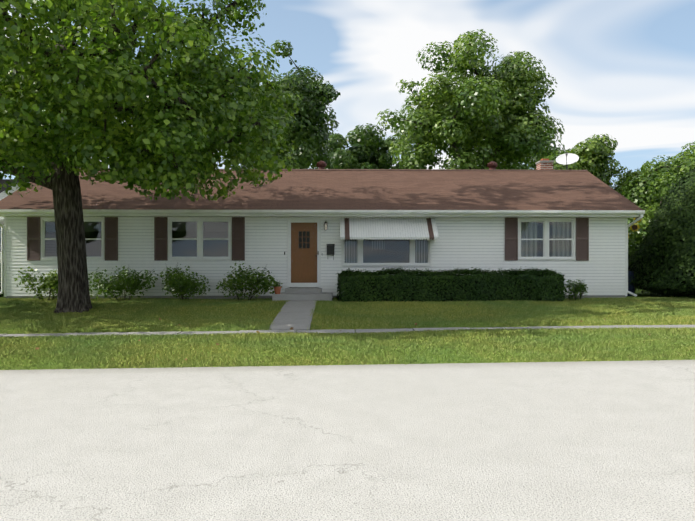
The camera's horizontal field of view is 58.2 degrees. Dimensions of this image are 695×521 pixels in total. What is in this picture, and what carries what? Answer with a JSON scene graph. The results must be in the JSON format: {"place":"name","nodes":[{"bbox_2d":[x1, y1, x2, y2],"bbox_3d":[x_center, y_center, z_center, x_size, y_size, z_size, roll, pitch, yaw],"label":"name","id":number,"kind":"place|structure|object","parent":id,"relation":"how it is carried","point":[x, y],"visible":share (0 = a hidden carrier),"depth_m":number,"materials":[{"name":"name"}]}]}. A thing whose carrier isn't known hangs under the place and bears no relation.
{"place":"outdoors","nodes":[
{"label":"outdoors","id":0,"kind":"place"},
{"bbox_2d":[0,217,3,262],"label":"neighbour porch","id":1,"kind":"object","parent":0,"point":[2,220],"depth_m":24.88,"materials":[{"name":"white"}]},
{"bbox_2d":[0,179,25,199],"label":"neighbouring house","id":2,"kind":"structure","parent":0,"point":[3,194],"depth_m":30.73,"materials":[{"name":"white"}]},
{"bbox_2d":[269,300,316,329],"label":"front path","id":3,"kind":"structure","parent":0,"point":[295,314],"depth_m":15.27,"materials":[{"name":"concrete"}]},
{"bbox_2d":[56,217,601,287],"bbox_3d":[-0.996,-0.170,23.891,19.760,2.580,7.976,0,0,-1],"label":"house interior","id":4,"kind":"object","parent":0,"point":[390,250],"visible":0.12,"depth_m":23.43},
{"bbox_2d":[0,360,694,520],"bbox_3d":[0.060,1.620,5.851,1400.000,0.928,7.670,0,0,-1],"label":"street","id":5,"kind":"structure","parent":0,"point":[572,441],"depth_m":5.55,"materials":[{"name":"grey concrete"}]},
{"bbox_2d":[0,288,694,369],"bbox_3d":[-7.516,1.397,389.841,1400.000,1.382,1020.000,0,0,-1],"label":"lawn ground","id":6,"kind":"structure","parent":0,"point":[640,294],"depth_m":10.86,"materials":[{"name":"green plant"}]},
{"bbox_2d":[0,263,3,296],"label":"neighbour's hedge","id":7,"kind":"object","parent":6,"relation":"on","point":[1,295],"depth_m":20.80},
{"bbox_2d":[13,266,57,299],"bbox_3d":[-9.253,0.711,18.968,1.652,1.085,0.868,0,0,-1],"label":"shrub","id":8,"kind":"object","parent":6,"relation":"on","point":[50,282],"visible":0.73,"depth_m":18.80,"materials":[{"name":"green plant"}]},
{"bbox_2d":[0,83,109,182],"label":"tree","id":9,"kind":"object","parent":6,"relation":"on","point":[1,174],"depth_m":33.58,"materials":[{"name":"green plant"}]},
{"bbox_2d":[88,266,158,300],"bbox_3d":[-6.780,0.684,18.952,2.118,1.137,1.084,0,0,-1],"label":"shrub","id":10,"kind":"object","parent":6,"relation":"on","point":[132,285],"visible":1,"depth_m":18.86,"materials":[{"name":"green plant"}]},
{"bbox_2d":[0,0,302,312],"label":"maple tree","id":11,"kind":"object","parent":6,"relation":"on","point":[176,128],"visible":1,"depth_m":13.74,"materials":[{"name":"green plant"}]},
{"bbox_2d":[159,262,209,299],"bbox_3d":[-4.956,0.659,18.953,1.592,1.199,1.126,0,0,-1],"label":"shrub","id":12,"kind":"object","parent":6,"relation":"on","point":[179,283],"visible":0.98,"depth_m":18.76,"materials":[{"name":"green plant"}]},
{"bbox_2d":[216,261,275,299],"bbox_3d":[-3.083,0.644,18.965,1.935,1.253,1.059,0,0,-1],"label":"shrub","id":13,"kind":"object","parent":6,"relation":"on","point":[247,278],"visible":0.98,"depth_m":18.93,"materials":[{"name":"green plant"}]},
{"bbox_2d":[221,40,340,168],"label":"tree","id":14,"kind":"object","parent":6,"relation":"on","point":[307,135],"visible":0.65,"depth_m":44.36,"materials":[{"name":"green plant"}]},
{"bbox_2d":[272,288,332,300],"bbox_3d":[-1.371,1.123,19.340,1.810,0.495,1.098,0,0,-1],"label":"front stoop","id":15,"kind":"object","parent":6,"relation":"on","point":[303,294],"visible":0.65,"depth_m":18.80,"materials":[{"name":"concrete"}]},
{"bbox_2d":[274,286,281,293],"bbox_3d":[-2.130,0.908,19.026,0.240,0.225,0.234,0,0,-1],"label":"flower pot","id":16,"kind":"object","parent":15,"relation":"on","point":[277,289],"visible":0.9,"depth_m":18.95,"materials":[{"name":"brown ceramic"}]},
{"bbox_2d":[5,295,625,298],"bbox_3d":[-0.996,1.310,23.899,19.780,0.420,7.980,0,0,-1],"label":"house foundation","id":17,"kind":"object","parent":6,"relation":"on","point":[269,297],"depth_m":19.84,"materials":[{"name":"grey concrete"}]},
{"bbox_2d":[6,217,624,295],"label":"house walls","id":18,"kind":"structure","parent":6,"relation":"on","point":[467,242],"depth_m":19.89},
{"bbox_2d":[41,218,104,259],"bbox_3d":[-8.681,-0.682,19.768,1.980,1.305,0.158,0,0,-1],"label":"window","id":19,"kind":"structure","parent":18,"relation":"attached to","point":[50,220],"depth_m":19.74,"materials":[{"name":"white glass"}]},
{"bbox_2d":[45,222,100,231],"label":"window blinds","id":20,"kind":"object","parent":19,"relation":"attached to","point":[93,227],"depth_m":19.91,"materials":[{"name":"grey fabric"}]},
{"bbox_2d":[168,218,230,259],"bbox_3d":[-4.687,-0.682,19.846,1.990,1.305,0.158,0,0,-1],"label":"window","id":21,"kind":"structure","parent":18,"relation":"attached to","point":[199,236],"depth_m":19.82,"materials":[{"name":"white glass"}]},
{"bbox_2d":[172,222,227,231],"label":"window blinds","id":22,"kind":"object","parent":21,"relation":"attached to","point":[214,225],"depth_m":19.98,"materials":[{"name":"grey fabric"}]},
{"bbox_2d":[287,219,320,287],"bbox_3d":[-1.383,-0.107,19.907,1.060,2.455,0.168,0,0,-1],"label":"door frame","id":23,"kind":"structure","parent":18,"relation":"attached to","point":[303,252],"depth_m":19.93,"materials":[{"name":"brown wood"}]},
{"bbox_2d":[27,217,588,260],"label":"window shutters","id":24,"kind":"object","parent":18,"relation":"attached to","point":[238,239],"depth_m":19.78,"materials":[{"name":"brown wood"}]},
{"bbox_2d":[4,217,626,296],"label":"corner trim","id":25,"kind":"structure","parent":18,"relation":"attached to","point":[5,257],"depth_m":19.68,"materials":[{"name":"white wood"}]},
{"bbox_2d":[0,170,641,209],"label":"house roof","id":26,"kind":"structure","parent":18,"relation":"on","point":[417,190],"depth_m":21.02,"materials":[{"name":"brown"}]},
{"bbox_2d":[0,214,643,217],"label":"house fascia trim","id":27,"kind":"structure","parent":26,"relation":"attached to","point":[321,215],"depth_m":19.55,"materials":[{"name":"white wood"}]},
{"bbox_2d":[0,209,644,296],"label":"house gutters","id":28,"kind":"object","parent":27,"relation":"attached to","point":[641,213],"visible":0.62,"depth_m":19.37,"materials":[{"name":"white metal"}]},
{"bbox_2d":[79,168,587,170],"bbox_3d":[-0.996,-3.470,23.899,20.460,0.064,0.300,0,0,-1],"label":"roof ridge cap","id":29,"kind":"object","parent":26,"relation":"on","point":[426,169],"visible":0.35,"depth_m":23.91,"materials":[{"name":"brown"}]},
{"bbox_2d":[317,161,497,169],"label":"roof vents","id":30,"kind":"object","parent":26,"relation":"on","point":[492,165],"visible":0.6,"depth_m":24.17,"materials":[{"name":"red metal"}]},
{"bbox_2d":[535,159,553,169],"bbox_3d":[7.856,-3.410,24.874,0.560,1.260,0.560,0,0,-1],"label":"chimney","id":31,"kind":"object","parent":26,"relation":"on","point":[544,164],"visible":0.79,"depth_m":24.62,"materials":[{"name":"brick"}]},
{"bbox_2d":[556,153,578,169],"bbox_3d":[8.598,-3.720,24.435,0.677,1.008,0.658,0,0,-20],"label":"satellite dish","id":32,"kind":"object","parent":26,"relation":"attached to","point":[566,159],"visible":0.96,"depth_m":24.47,"materials":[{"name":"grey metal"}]},
{"bbox_2d":[327,244,334,259],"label":"mailbox","id":33,"kind":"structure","parent":18,"relation":"attached to","point":[330,249],"depth_m":19.79,"materials":[{"name":"black metal"}]},
{"bbox_2d":[341,239,430,265],"bbox_3d":[1.242,-0.582,19.963,2.870,1.505,0.158,0,0,-1],"label":"picture window","id":34,"kind":"structure","parent":18,"relation":"attached to","point":[360,252],"depth_m":19.94,"materials":[{"name":"white glass"}]},
{"bbox_2d":[345,239,427,262],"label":"curtains","id":35,"kind":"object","parent":18,"relation":"in","point":[378,244],"depth_m":20.14,"materials":[{"name":"white fabric"}]},
{"bbox_2d":[340,218,438,239],"bbox_3d":[1.290,-0.992,19.581,3.040,0.743,0.716,0,0,-1],"label":"awning","id":36,"kind":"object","parent":18,"relation":"attached to","point":[388,228],"depth_m":19.52,"materials":[{"name":"metal"}]},
{"bbox_2d":[521,222,570,256],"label":"curtains","id":37,"kind":"object","parent":18,"relation":"attached to","point":[524,245],"depth_m":20.22,"materials":[{"name":"white fabric"}]},
{"bbox_2d":[518,219,575,259],"bbox_3d":[6.386,-0.682,20.065,1.840,1.305,0.158,0,0,-1],"label":"window","id":38,"kind":"structure","parent":18,"relation":"attached to","point":[545,237],"depth_m":20.03,"materials":[{"name":"white glass"}]},
{"bbox_2d":[318,123,413,168],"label":"tree","id":39,"kind":"object","parent":6,"relation":"on","point":[369,149],"visible":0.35,"depth_m":53.66,"materials":[{"name":"green plant"}]},
{"bbox_2d":[336,266,566,301],"bbox_3d":[3.109,0.729,19.004,6.955,1.109,1.405,0,0,-1],"label":"hedge","id":40,"kind":"object","parent":6,"relation":"on","point":[468,284],"visible":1,"depth_m":18.54,"materials":[{"name":"green plant"}]},
{"bbox_2d":[377,29,564,169],"bbox_3d":[7.518,-6.361,37.570,10.909,15.562,11.129,0,0,11],"label":"tree","id":41,"kind":"object","parent":6,"relation":"on","point":[496,116],"visible":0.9,"depth_m":36.05,"materials":[{"name":"green plant"}]},
{"bbox_2d":[506,143,576,169],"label":"tree","id":42,"kind":"object","parent":6,"relation":"on","point":[531,167],"depth_m":51.43,"materials":[{"name":"green plant"}]},
{"bbox_2d":[564,279,587,298],"bbox_3d":[7.094,0.914,19.440,0.725,0.707,0.719,0,0,-1],"label":"shrub","id":43,"kind":"object","parent":6,"relation":"on","point":[576,288],"visible":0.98,"depth_m":19.31,"materials":[{"name":"green plant"}]},
{"bbox_2d":[538,134,629,194],"bbox_3d":[11.925,-2.495,33.176,5.110,7.839,5.601,0,0,-1],"label":"tree","id":44,"kind":"object","parent":6,"relation":"on","point":[593,153],"visible":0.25,"depth_m":31.18,"materials":[{"name":"green plant"}]},
{"bbox_2d":[627,271,634,295],"bbox_3d":[9.535,0.785,21.406,0.570,0.870,0.570,0,0,-1],"label":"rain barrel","id":45,"kind":"object","parent":6,"relation":"on","point":[631,287],"visible":0.23,"depth_m":21.15,"materials":[{"name":"blue"}]},
{"bbox_2d":[627,217,642,293],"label":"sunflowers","id":46,"kind":"object","parent":6,"relation":"on","point":[635,233],"visible":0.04,"depth_m":22.53,"materials":[{"name":"green plant"}]},
{"bbox_2d":[613,141,694,189],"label":"tree","id":47,"kind":"object","parent":6,"relation":"on","point":[687,153],"visible":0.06,"depth_m":37.08,"materials":[{"name":"green plant"}]},
{"bbox_2d":[614,154,694,259],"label":"tree","id":48,"kind":"object","parent":6,"relation":"on","point":[645,191],"visible":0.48,"depth_m":29.86,"materials":[{"name":"green plant"}]},
{"bbox_2d":[628,167,694,296],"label":"bush","id":49,"kind":"object","parent":6,"relation":"on","point":[664,264],"visible":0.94,"depth_m":20.15,"materials":[{"name":"green plant"}]},
{"bbox_2d":[658,142,693,178],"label":"tree","id":50,"kind":"object","parent":6,"relation":"on","point":[688,149],"depth_m":49.62,"materials":[{"name":"green plant"}]},
{"bbox_2d":[0,325,694,336],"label":"sidewalk","id":51,"kind":"structure","parent":0,"point":[346,330],"depth_m":13.37,"materials":[{"name":"concrete"}]},
{"bbox_2d":[2,0,694,188],"label":"sky","id":52,"kind":"structure","parent":0,"point":[624,70],"materials":[{"name":"blue"}]}
]}

